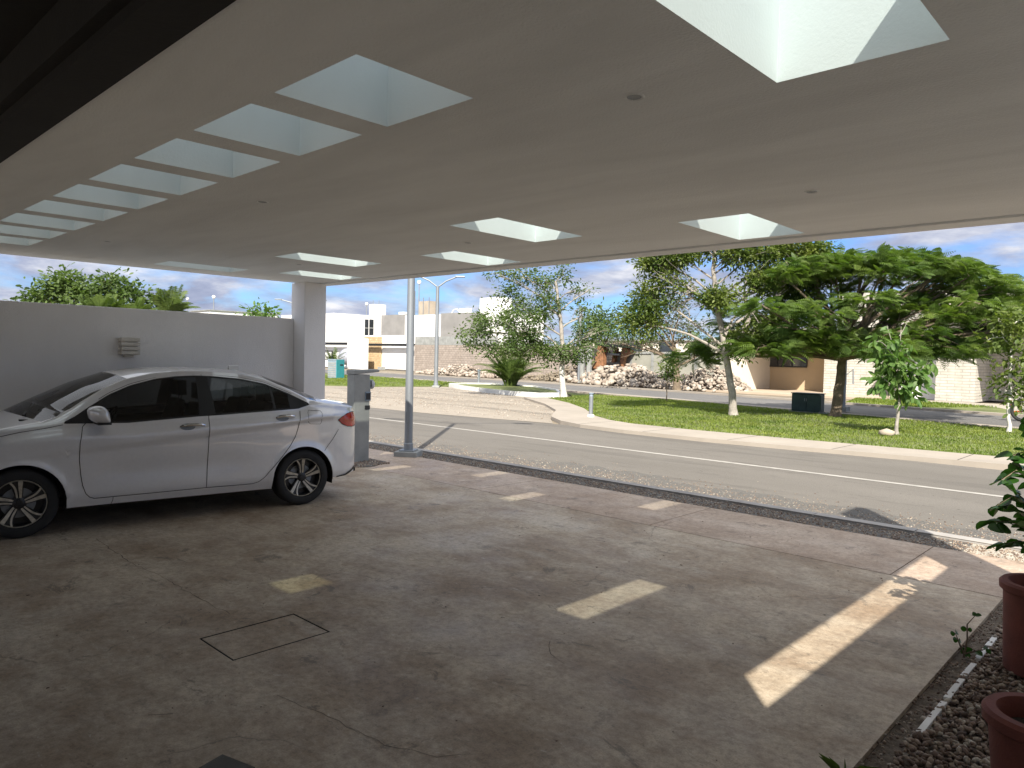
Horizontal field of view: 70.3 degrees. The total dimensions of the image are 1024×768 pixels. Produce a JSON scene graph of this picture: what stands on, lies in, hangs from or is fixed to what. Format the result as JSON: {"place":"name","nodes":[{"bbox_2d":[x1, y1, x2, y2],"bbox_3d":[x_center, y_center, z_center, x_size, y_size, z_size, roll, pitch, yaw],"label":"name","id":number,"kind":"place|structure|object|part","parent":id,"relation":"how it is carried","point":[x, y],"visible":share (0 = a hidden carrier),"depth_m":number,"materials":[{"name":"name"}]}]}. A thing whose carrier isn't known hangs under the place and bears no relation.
{"place":"outdoors","nodes":[
{"label":"outdoors","id":0,"kind":"place"},
{"bbox_2d":[325,373,469,386],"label":"grass verge","id":1,"kind":"object","parent":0,"point":[390,384],"depth_m":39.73,"materials":[{"name":"plant"}]},
{"bbox_2d":[327,359,344,377],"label":"utility kiosk","id":2,"kind":"object","parent":1,"relation":"on","point":[335,368],"visible":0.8,"depth_m":47.17,"materials":[{"name":"teal paint"}]},
{"bbox_2d":[336,360,343,377],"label":"door","id":3,"kind":"structure","parent":2,"relation":"in","point":[339,369],"depth_m":47.30,"materials":[{"name":"teal paint"}]},
{"bbox_2d":[325,386,554,422],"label":"sandy lot","id":4,"kind":"structure","parent":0,"point":[448,407],"depth_m":25.62,"materials":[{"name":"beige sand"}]},
{"bbox_2d":[421,276,464,387],"bbox_3d":[-3.874,-2.693,37.507,2.800,5.762,0.380,1,2,0],"label":"street lamp","id":5,"kind":"object","parent":4,"relation":"on","point":[435,385],"visible":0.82,"depth_m":37.43,"materials":[{"name":"metal"}]},
{"bbox_2d":[0,467,1002,767],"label":"garage floor","id":6,"kind":"structure","parent":0,"point":[640,665],"depth_m":4.25,"materials":[{"name":"concrete"}]},
{"bbox_2d":[0,300,293,409],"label":"garden wall","id":7,"kind":"structure","parent":6,"relation":"on","point":[44,347],"depth_m":8.21,"materials":[{"name":"paint"}]},
{"bbox_2d":[118,337,139,356],"bbox_3d":[-4.345,-0.415,8.256,0.115,0.223,0.196,3,3,43],"label":"wall lamp","id":8,"kind":"object","parent":7,"relation":"attached to","point":[128,347],"visible":1,"depth_m":8.21,"materials":[{"name":"grey metal"}]},
{"bbox_2d":[98,540,229,613],"bbox_3d":[-2.695,1.389,5.406,2.514,0.001,0.057,3,3,43],"label":"floor crack","id":9,"kind":"object","parent":6,"relation":"on","point":[168,580],"visible":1,"depth_m":5.13,"materials":[{"name":"black concrete"}]},
{"bbox_2d":[0,365,354,538],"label":"parked car","id":10,"kind":"object","parent":6,"relation":"on","point":[125,435],"visible":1,"depth_m":6.99,"materials":[{"name":"white paint"}]},
{"bbox_3d":[-3.138,0.136,7.224,2.288,0.426,0.228,-1,3,-40],"label":"side window","id":11,"kind":"part","parent":10,"relation":"part of","materials":[{"name":"black glass"}]},
{"bbox_3d":[-2.758,0.014,8.431,0.670,0.282,1.407,-1,3,-40],"label":"rear window","id":12,"kind":"part","parent":10,"relation":"part of","materials":[{"name":"grey glass"}]},
{"bbox_2d":[199,754,254,767],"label":"loose tile","id":13,"kind":"object","parent":6,"relation":"in","point":[222,761],"visible":1,"depth_m":2.87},
{"bbox_2d":[200,614,329,660],"bbox_3d":[-1.433,1.472,4.237,0.412,0.023,0.592,3,3,43],"label":"drain cover","id":14,"kind":"object","parent":6,"relation":"in","point":[243,642],"visible":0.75,"depth_m":4.22,"materials":[{"name":"concrete"}]},
{"bbox_2d":[291,282,325,398],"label":"carport column","id":15,"kind":"structure","parent":6,"relation":"on","point":[308,315],"depth_m":9.73,"materials":[{"name":"paint"}]},
{"bbox_2d":[0,0,1023,285],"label":"carport roof","id":16,"kind":"structure","parent":15,"relation":"on","point":[364,140],"depth_m":3.13,"materials":[{"name":"paint"}]},
{"bbox_2d":[256,200,268,203],"bbox_3d":[-1.552,-1.131,4.522,0.076,0.004,0.076,3,3,43],"label":"ceiling light","id":17,"kind":"object","parent":16,"relation":"attached to","point":[261,201],"visible":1,"depth_m":4.51,"materials":[{"name":"paint"}]},
{"bbox_2d":[623,93,644,100],"bbox_3d":[0.432,-1.014,2.574,0.076,0.004,0.076,3,3,43],"label":"ceiling light","id":18,"kind":"object","parent":16,"relation":"attached to","point":[633,97],"visible":1,"depth_m":2.57,"materials":[{"name":"paint"}]},
{"bbox_2d":[804,190,818,193],"bbox_3d":[1.618,-1.038,3.930,0.076,0.004,0.076,3,3,43],"label":"ceiling light","id":19,"kind":"object","parent":16,"relation":"attached to","point":[811,191],"visible":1,"depth_m":3.92,"materials":[{"name":"paint"}]},
{"bbox_2d":[278,695,460,756],"bbox_3d":[-0.662,1.517,3.200,1.100,0.001,0.131,2,2,26],"label":"floor crack","id":20,"kind":"object","parent":6,"relation":"on","point":[362,733],"visible":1,"depth_m":3.17,"materials":[{"name":"black concrete"}]},
{"bbox_2d":[7,468,981,767],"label":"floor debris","id":21,"kind":"object","parent":6,"relation":"on","point":[467,628],"visible":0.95,"depth_m":4.81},
{"bbox_2d":[0,222,1023,345],"label":"sky","id":22,"kind":"structure","parent":0,"point":[1002,245],"materials":[{"name":"blue"}]},
{"bbox_2d":[325,370,1022,426],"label":"road","id":23,"kind":"structure","parent":0,"point":[946,416],"depth_m":30.87,"materials":[{"name":"grey asphalt"}]},
{"bbox_2d":[325,369,1023,416],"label":"opposite kerb","id":24,"kind":"structure","parent":23,"relation":"on","point":[919,408],"depth_m":35.06,"materials":[{"name":"concrete"}]},
{"bbox_2d":[842,292,849,410],"bbox_3d":[11.776,-1.143,25.759,0.400,4.200,0.400,3,3,43],"label":"street post","id":25,"kind":"object","parent":23,"relation":"on","point":[844,408],"visible":0.28,"depth_m":25.72,"materials":[{"name":"metal"}]},
{"bbox_2d":[1010,398,1023,420],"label":"motorcycle","id":26,"kind":"object","parent":23,"relation":"on","point":[1017,418],"visible":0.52,"depth_m":23.21,"materials":[{"name":"metal"}]},
{"bbox_2d":[325,367,1023,423],"bbox_3d":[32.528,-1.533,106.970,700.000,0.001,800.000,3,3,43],"label":"ground","id":27,"kind":"structure","parent":0,"point":[554,381],"depth_m":41.95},
{"bbox_2d":[3,262,157,309],"bbox_3d":[-13.872,-1.780,24.030,5.272,4.462,2.849,1,2,-16],"label":"leafy tree","id":28,"kind":"object","parent":27,"relation":"on","point":[55,289],"visible":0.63,"depth_m":23.66,"materials":[{"name":"green plant"}]},
{"bbox_2d":[75,291,125,307],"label":"palm","id":29,"kind":"object","parent":27,"relation":"on","point":[99,300],"visible":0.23,"depth_m":20.75,"materials":[{"name":"green plant"}]},
{"bbox_2d":[105,296,156,309],"bbox_3d":[-10.933,-2.094,20.927,1.284,0.880,1.291,2,2,10],"label":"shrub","id":30,"kind":"object","parent":27,"relation":"on","point":[138,303],"visible":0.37,"depth_m":20.91,"materials":[{"name":"green plant"}]},
{"bbox_2d":[144,284,200,311],"bbox_3d":[-11.204,-2.649,23.949,2.303,1.310,1.770,2,2,23],"label":"palm","id":31,"kind":"object","parent":27,"relation":"on","point":[162,299],"visible":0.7,"depth_m":23.64,"materials":[{"name":"green plant"}]},
{"bbox_2d":[189,309,277,317],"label":"white house","id":32,"kind":"structure","parent":27,"relation":"on","point":[219,312],"depth_m":60.56,"materials":[{"name":"paint"}]},
{"bbox_2d":[235,297,282,317],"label":"leafy tree","id":33,"kind":"object","parent":27,"relation":"on","point":[256,312],"visible":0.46,"depth_m":25.87,"materials":[{"name":"green plant"}]},
{"bbox_2d":[325,347,345,358],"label":"palm","id":34,"kind":"object","parent":27,"relation":"on","point":[335,356],"visible":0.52,"depth_m":76.04,"materials":[{"name":"green plant"}]},
{"bbox_2d":[338,348,346,364],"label":"covered car","id":35,"kind":"object","parent":27,"relation":"on","point":[343,355],"visible":0.16,"depth_m":79.37,"materials":[{"name":"white fabric"}]},
{"bbox_2d":[282,304,415,370],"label":"white house","id":36,"kind":"structure","parent":27,"relation":"on","point":[364,341],"depth_m":79.23,"materials":[{"name":"paint"}]},
{"bbox_2d":[365,319,367,334],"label":"window","id":37,"kind":"structure","parent":36,"relation":"in","point":[366,321],"depth_m":91.21,"materials":[{"name":"glass"}]},
{"bbox_2d":[369,319,373,334],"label":"window","id":38,"kind":"structure","parent":36,"relation":"in","point":[371,322],"depth_m":91.72,"materials":[{"name":"glass"}]},
{"bbox_2d":[381,291,440,336],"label":"white house","id":39,"kind":"structure","parent":27,"relation":"on","point":[424,322],"depth_m":85.36,"materials":[{"name":"paint"}]},
{"bbox_2d":[417,280,420,314],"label":"floodlight mast","id":40,"kind":"object","parent":27,"relation":"on","point":[419,282],"visible":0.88,"depth_m":95.02,"materials":[{"name":"metal"}]},
{"bbox_2d":[415,363,499,378],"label":"rubble pile","id":41,"kind":"object","parent":27,"relation":"on","point":[465,370],"visible":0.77,"depth_m":60.43,"materials":[{"name":"stone"}]},
{"bbox_2d":[441,308,485,336],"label":"block house","id":42,"kind":"structure","parent":27,"relation":"on","point":[450,321],"depth_m":74.52,"materials":[{"name":"white paint"}]},
{"bbox_2d":[449,383,559,397],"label":"kerbed island","id":43,"kind":"structure","parent":27,"relation":"on","point":[521,390],"depth_m":34.69,"materials":[{"name":"white paint"}]},
{"bbox_2d":[477,370,480,382],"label":"bollard light","id":44,"kind":"object","parent":43,"relation":"on","point":[478,380],"visible":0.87,"depth_m":40.37,"materials":[{"name":"metal"}]},
{"bbox_2d":[475,349,549,385],"bbox_3d":[0.000,-1.016,38.783,4.074,2.364,3.746,1,2,-7],"label":"areca palm","id":45,"kind":"object","parent":43,"relation":"on","point":[511,373],"visible":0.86,"depth_m":38.43,"materials":[{"name":"green plant"}]},
{"bbox_2d":[480,286,543,343],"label":"white house","id":46,"kind":"structure","parent":27,"relation":"on","point":[484,302],"depth_m":78.65,"materials":[{"name":"paint"}]},
{"bbox_2d":[414,336,616,377],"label":"block wall","id":47,"kind":"structure","parent":27,"relation":"on","point":[450,352],"depth_m":66.10,"materials":[{"name":"concrete"}]},
{"bbox_2d":[520,365,577,381],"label":"earth pile","id":48,"kind":"object","parent":27,"relation":"on","point":[553,376],"visible":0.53,"depth_m":53.56,"materials":[{"name":"beige stone"}]},
{"bbox_2d":[574,307,581,382],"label":"street post","id":49,"kind":"object","parent":27,"relation":"on","point":[578,373],"visible":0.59,"depth_m":49.40,"materials":[{"name":"metal"}]},
{"bbox_2d":[580,349,592,377],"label":"concrete stub","id":50,"kind":"object","parent":27,"relation":"on","point":[582,368],"visible":0.27,"depth_m":49.45,"materials":[{"name":"white concrete"}]},
{"bbox_2d":[563,296,627,362],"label":"round tree","id":51,"kind":"object","parent":27,"relation":"on","point":[601,316],"visible":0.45,"depth_m":51.65,"materials":[{"name":"green plant"}]},
{"bbox_2d":[586,344,641,369],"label":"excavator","id":52,"kind":"object","parent":27,"relation":"on","point":[602,357],"visible":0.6,"depth_m":51.27,"materials":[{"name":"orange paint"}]},
{"bbox_2d":[556,362,691,389],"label":"rubble pile","id":53,"kind":"object","parent":27,"relation":"on","point":[634,375],"visible":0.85,"depth_m":46.52,"materials":[{"name":"stone"}]},
{"bbox_2d":[576,340,716,352],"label":"pale building","id":54,"kind":"structure","parent":27,"relation":"on","point":[666,348],"depth_m":62.60,"materials":[{"name":"concrete"}]},
{"bbox_2d":[659,343,671,351],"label":"window","id":55,"kind":"structure","parent":54,"relation":"in","point":[664,348],"depth_m":62.53,"materials":[{"name":"grey glass"}]},
{"bbox_2d":[603,288,716,390],"bbox_3d":[8.472,-2.924,40.078,7.119,6.594,4.046,1,2,1],"label":"leafy tree","id":56,"kind":"object","parent":27,"relation":"on","point":[676,385],"visible":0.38,"depth_m":39.82,"materials":[{"name":"green plant"}]},
{"bbox_2d":[369,443,971,551],"bbox_3d":[-17.019,0.286,26.801,58.500,0.001,0.470,3,3,43],"label":"gravel strip","id":57,"kind":"object","parent":27,"relation":"on","point":[780,515],"visible":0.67,"depth_m":8.24,"materials":[{"name":"grey gravel"}]},
{"bbox_2d":[369,444,1023,561],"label":"kerb gravel","id":58,"kind":"structure","parent":57,"relation":"on","point":[496,468],"depth_m":8.23,"materials":[{"name":"grey gravel"}]},
{"bbox_2d":[616,351,724,377],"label":"panel wall","id":59,"kind":"structure","parent":27,"relation":"on","point":[647,360],"depth_m":49.97,"materials":[{"name":"concrete"}]},
{"bbox_2d":[642,371,713,389],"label":"rubble pile","id":60,"kind":"object","parent":27,"relation":"on","point":[662,383],"visible":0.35,"depth_m":43.18,"materials":[{"name":"stone"}]},
{"bbox_2d":[369,440,1021,550],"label":"kerb","id":61,"kind":"structure","parent":27,"relation":"on","point":[985,542],"depth_m":8.49,"materials":[{"name":"concrete"}]},
{"bbox_2d":[389,377,1018,428],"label":"kerb","id":62,"kind":"structure","parent":27,"relation":"on","point":[583,392],"depth_m":27.40,"materials":[{"name":"concrete"}]},
{"bbox_2d":[656,365,752,391],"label":"rubble pile","id":63,"kind":"object","parent":27,"relation":"on","point":[702,378],"visible":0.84,"depth_m":41.11,"materials":[{"name":"stone"}]},
{"bbox_2d":[693,290,1023,402],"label":"stone house","id":64,"kind":"structure","parent":27,"relation":"on","point":[952,382],"depth_m":39.18,"materials":[{"name":"beige stone"}]},
{"bbox_2d":[770,349,807,367],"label":"window","id":65,"kind":"structure","parent":64,"relation":"in","point":[774,362],"depth_m":43.84,"materials":[{"name":"black glass"}]},
{"bbox_2d":[964,544,1023,561],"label":"pebble strip","id":66,"kind":"object","parent":27,"relation":"on","point":[1008,557],"visible":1,"depth_m":6.54,"materials":[{"name":"beige gravel"}]},
{"bbox_2d":[367,448,1023,597],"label":"pavement","id":67,"kind":"structure","parent":0,"point":[967,571],"depth_m":7.22,"materials":[{"name":"concrete"}]},
{"bbox_2d":[355,459,385,466],"bbox_3d":[-2.391,1.183,11.007,1.000,0.001,0.850,3,3,43],"label":"stone bed","id":68,"kind":"object","parent":67,"relation":"on","point":[363,465],"visible":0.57,"depth_m":10.92,"materials":[{"name":"grey gravel"}]},
{"bbox_2d":[347,369,378,461],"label":"meter pillar","id":69,"kind":"structure","parent":68,"relation":"on","point":[360,384],"depth_m":11.06,"materials":[{"name":"concrete"}]},
{"bbox_2d":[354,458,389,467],"bbox_3d":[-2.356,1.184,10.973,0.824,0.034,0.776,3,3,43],"label":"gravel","id":70,"kind":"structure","parent":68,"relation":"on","point":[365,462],"depth_m":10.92,"materials":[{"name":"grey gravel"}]},
{"bbox_2d":[394,278,422,457],"bbox_3d":[-1.631,-1.766,11.790,3.900,5.920,0.380,2,2,8],"label":"post","id":71,"kind":"object","parent":67,"relation":"on","point":[407,450],"visible":0.57,"depth_m":11.79,"materials":[{"name":"metal"}]},
{"bbox_2d":[369,408,1023,537],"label":"road","id":72,"kind":"structure","parent":0,"point":[963,508],"depth_m":11.90,"materials":[{"name":"grey asphalt"}]},
{"bbox_2d":[369,417,1002,496],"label":"road marking","id":73,"kind":"object","parent":72,"relation":"on","point":[729,462],"depth_m":11.84,"materials":[{"name":"paint"}]},
{"bbox_2d":[369,434,1023,542],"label":"loose gravel strip","id":74,"kind":"object","parent":72,"relation":"on","point":[637,476],"visible":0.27,"depth_m":9.32,"materials":[{"name":"grey gravel"}]},
{"bbox_2d":[524,397,1023,470],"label":"footpath","id":75,"kind":"structure","parent":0,"point":[566,413],"depth_m":14.87,"materials":[{"name":"concrete"}]},
{"bbox_2d":[587,393,593,416],"bbox_3d":[2.182,0.584,20.069,0.200,0.700,0.200,3,3,43],"label":"bollard light","id":76,"kind":"object","parent":75,"relation":"on","point":[590,414],"visible":0.91,"depth_m":20.02,"materials":[{"name":"metal"}]},
{"bbox_2d":[546,392,1023,456],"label":"lawn","id":77,"kind":"structure","parent":0,"point":[822,429],"depth_m":18.54,"materials":[{"name":"plant"}]},
{"bbox_2d":[448,263,622,396],"bbox_3d":[1.032,-2.411,30.422,7.371,5.940,3.283,1,2,-11],"label":"leafy tree","id":78,"kind":"object","parent":77,"relation":"on","point":[528,344],"visible":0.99,"depth_m":30.36,"materials":[{"name":"green plant"}]},
{"bbox_2d":[652,357,684,400],"bbox_3d":[6.167,-0.258,28.931,1.300,1.952,1.218,1,2,-18],"label":"sapling","id":79,"kind":"object","parent":77,"relation":"on","point":[668,374],"visible":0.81,"depth_m":28.94,"materials":[{"name":"green plant"}]},
{"bbox_2d":[603,240,844,415],"bbox_3d":[6.513,-2.259,22.237,7.254,6.494,2.979,1,2,-1],"label":"leafy tree","id":80,"kind":"object","parent":77,"relation":"on","point":[664,267],"visible":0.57,"depth_m":22.09,"materials":[{"name":"green plant"}]},
{"bbox_2d":[789,392,829,413],"bbox_3d":[9.988,0.657,24.320,1.240,0.710,0.580,3,3,44],"label":"transformer cabinet","id":81,"kind":"object","parent":77,"relation":"on","point":[803,402],"visible":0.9,"depth_m":24.15,"materials":[{"name":"metal"}]},
{"bbox_3d":[9.609,0.607,24.345,0.460,0.510,0.029,3,3,44],"label":"door","id":82,"kind":"part","parent":81,"relation":"part of","materials":[{"name":"green paint"}]},
{"bbox_3d":[9.951,0.627,24.015,0.490,0.510,0.029,3,3,44],"label":"door","id":83,"kind":"part","parent":81,"relation":"part of","materials":[{"name":"green paint"}]},
{"bbox_2d":[658,242,1023,416],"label":"poinciana tree","id":84,"kind":"object","parent":77,"relation":"on","point":[939,307],"visible":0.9,"depth_m":21.07,"materials":[{"name":"green plant"}]},
{"bbox_2d":[878,428,894,435],"bbox_3d":[8.694,1.132,16.896,0.363,0.208,0.231,3,3,43],"label":"boulder","id":85,"kind":"object","parent":77,"relation":"on","point":[886,431],"visible":0.91,"depth_m":16.81,"materials":[{"name":"white stone"}]},
{"bbox_2d":[859,320,937,434],"bbox_3d":[9.118,-0.150,17.176,1.778,2.746,1.271,2,2,10],"label":"sapling","id":86,"kind":"object","parent":77,"relation":"on","point":[891,368],"visible":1,"depth_m":17.17,"materials":[{"name":"green plant"}]},
{"bbox_2d":[973,301,1023,431],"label":"sapling","id":87,"kind":"object","parent":77,"relation":"on","point":[1009,326],"visible":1,"depth_m":18.56,"materials":[{"name":"green plant"}]},
{"bbox_2d":[849,401,1022,413],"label":"front garden","id":88,"kind":"object","parent":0,"point":[990,409],"visible":0.17,"depth_m":28.57,"materials":[{"name":"plant"}]},
{"bbox_2d":[846,397,996,407],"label":"garden grass","id":89,"kind":"structure","parent":88,"relation":"on","point":[870,400],"depth_m":30.95,"materials":[{"name":"green plant"}]},
{"bbox_2d":[860,602,1023,767],"bbox_3d":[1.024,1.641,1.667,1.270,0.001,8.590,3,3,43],"label":"planter bed","id":90,"kind":"object","parent":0,"point":[889,749],"visible":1,"depth_m":3.55,"materials":[{"name":"grey concrete"}]},
{"bbox_2d":[819,753,879,767],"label":"grass tuft","id":91,"kind":"object","parent":90,"relation":"on","point":[830,763],"visible":1,"depth_m":2.89,"materials":[{"name":"green plant"}]},
{"bbox_2d":[854,604,1002,767],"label":"edge pebbles","id":92,"kind":"object","parent":90,"relation":"on","point":[903,730],"visible":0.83,"depth_m":3.79,"materials":[{"name":"grey gravel"}]},
{"bbox_2d":[916,701,946,737],"bbox_3d":[1.981,1.581,3.432,0.032,0.032,0.429,3,3,43],"label":"edging strip","id":93,"kind":"object","parent":90,"relation":"on","point":[927,722],"visible":0.64,"depth_m":3.41,"materials":[{"name":"white paint"}]},
{"bbox_2d":[943,678,964,703],"bbox_3d":[2.275,1.576,3.740,0.030,0.032,0.319,3,3,43],"label":"edging strip","id":94,"kind":"object","parent":90,"relation":"on","point":[954,688],"visible":0.77,"depth_m":3.73,"materials":[{"name":"white paint"}]},
{"bbox_2d":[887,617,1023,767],"bbox_3d":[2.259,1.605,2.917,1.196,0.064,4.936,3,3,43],"label":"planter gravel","id":95,"kind":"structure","parent":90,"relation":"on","point":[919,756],"depth_m":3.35,"materials":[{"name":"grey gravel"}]},
{"bbox_2d":[981,692,1023,767],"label":"plant pot","id":96,"kind":"object","parent":95,"relation":"on","point":[1002,713],"visible":1,"depth_m":2.45,"materials":[{"name":"ceramic"}]},
{"bbox_2d":[999,573,1023,677],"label":"plant pot","id":97,"kind":"object","parent":95,"relation":"on","point":[1011,585],"visible":1,"depth_m":3.94,"materials":[{"name":"ceramic"}]},
{"bbox_2d":[976,417,1023,553],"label":"potted shrub","id":98,"kind":"object","parent":97,"relation":"in","point":[1008,475],"visible":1,"depth_m":4.19,"materials":[{"name":"green plant"}]},
{"bbox_2d":[960,663,976,679],"bbox_3d":[2.494,1.572,3.972,0.030,0.032,0.239,3,3,45],"label":"edging strip","id":99,"kind":"object","parent":90,"relation":"on","point":[970,668],"visible":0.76,"depth_m":3.97,"materials":[{"name":"white paint"}]},
{"bbox_2d":[950,612,990,657],"bbox_3d":[2.650,1.452,4.193,0.198,0.250,0.139,3,3,43],"label":"seedling","id":100,"kind":"object","parent":90,"relation":"on","point":[966,651],"visible":1,"depth_m":4.19,"materials":[{"name":"green plant"}]},
{"bbox_2d":[974,648,988,661],"bbox_3d":[2.714,1.568,4.204,0.032,0.032,0.239,3,3,43],"label":"edging strip","id":101,"kind":"object","parent":90,"relation":"on","point":[977,658],"visible":0.5,"depth_m":4.15,"materials":[{"name":"white paint"}]},
{"bbox_2d":[985,637,996,646],"bbox_3d":[2.887,1.565,4.385,0.030,0.032,0.199,3,3,43],"label":"edging strip","id":102,"kind":"object","parent":90,"relation":"on","point":[989,643],"visible":0.56,"depth_m":4.38,"materials":[{"name":"white paint"}]},
{"bbox_2d":[923,400,1022,412],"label":"gravel yard","id":103,"kind":"structure","parent":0,"point":[997,405],"depth_m":32.67,"materials":[{"name":"beige gravel"}]},
{"bbox_3d":[-7.421,-1.224,5.161,0.160,0.770,3.700,3,3,43],"label":"wall pier","id":104,"kind":"object","parent":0,"visible":0},
{"bbox_2d":[0,0,235,162],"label":"entrance canopy","id":105,"kind":"object","parent":104,"relation":"on","point":[60,60],"visible":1,"depth_m":2.38,"materials":[{"name":"grey paint"}]}
]}

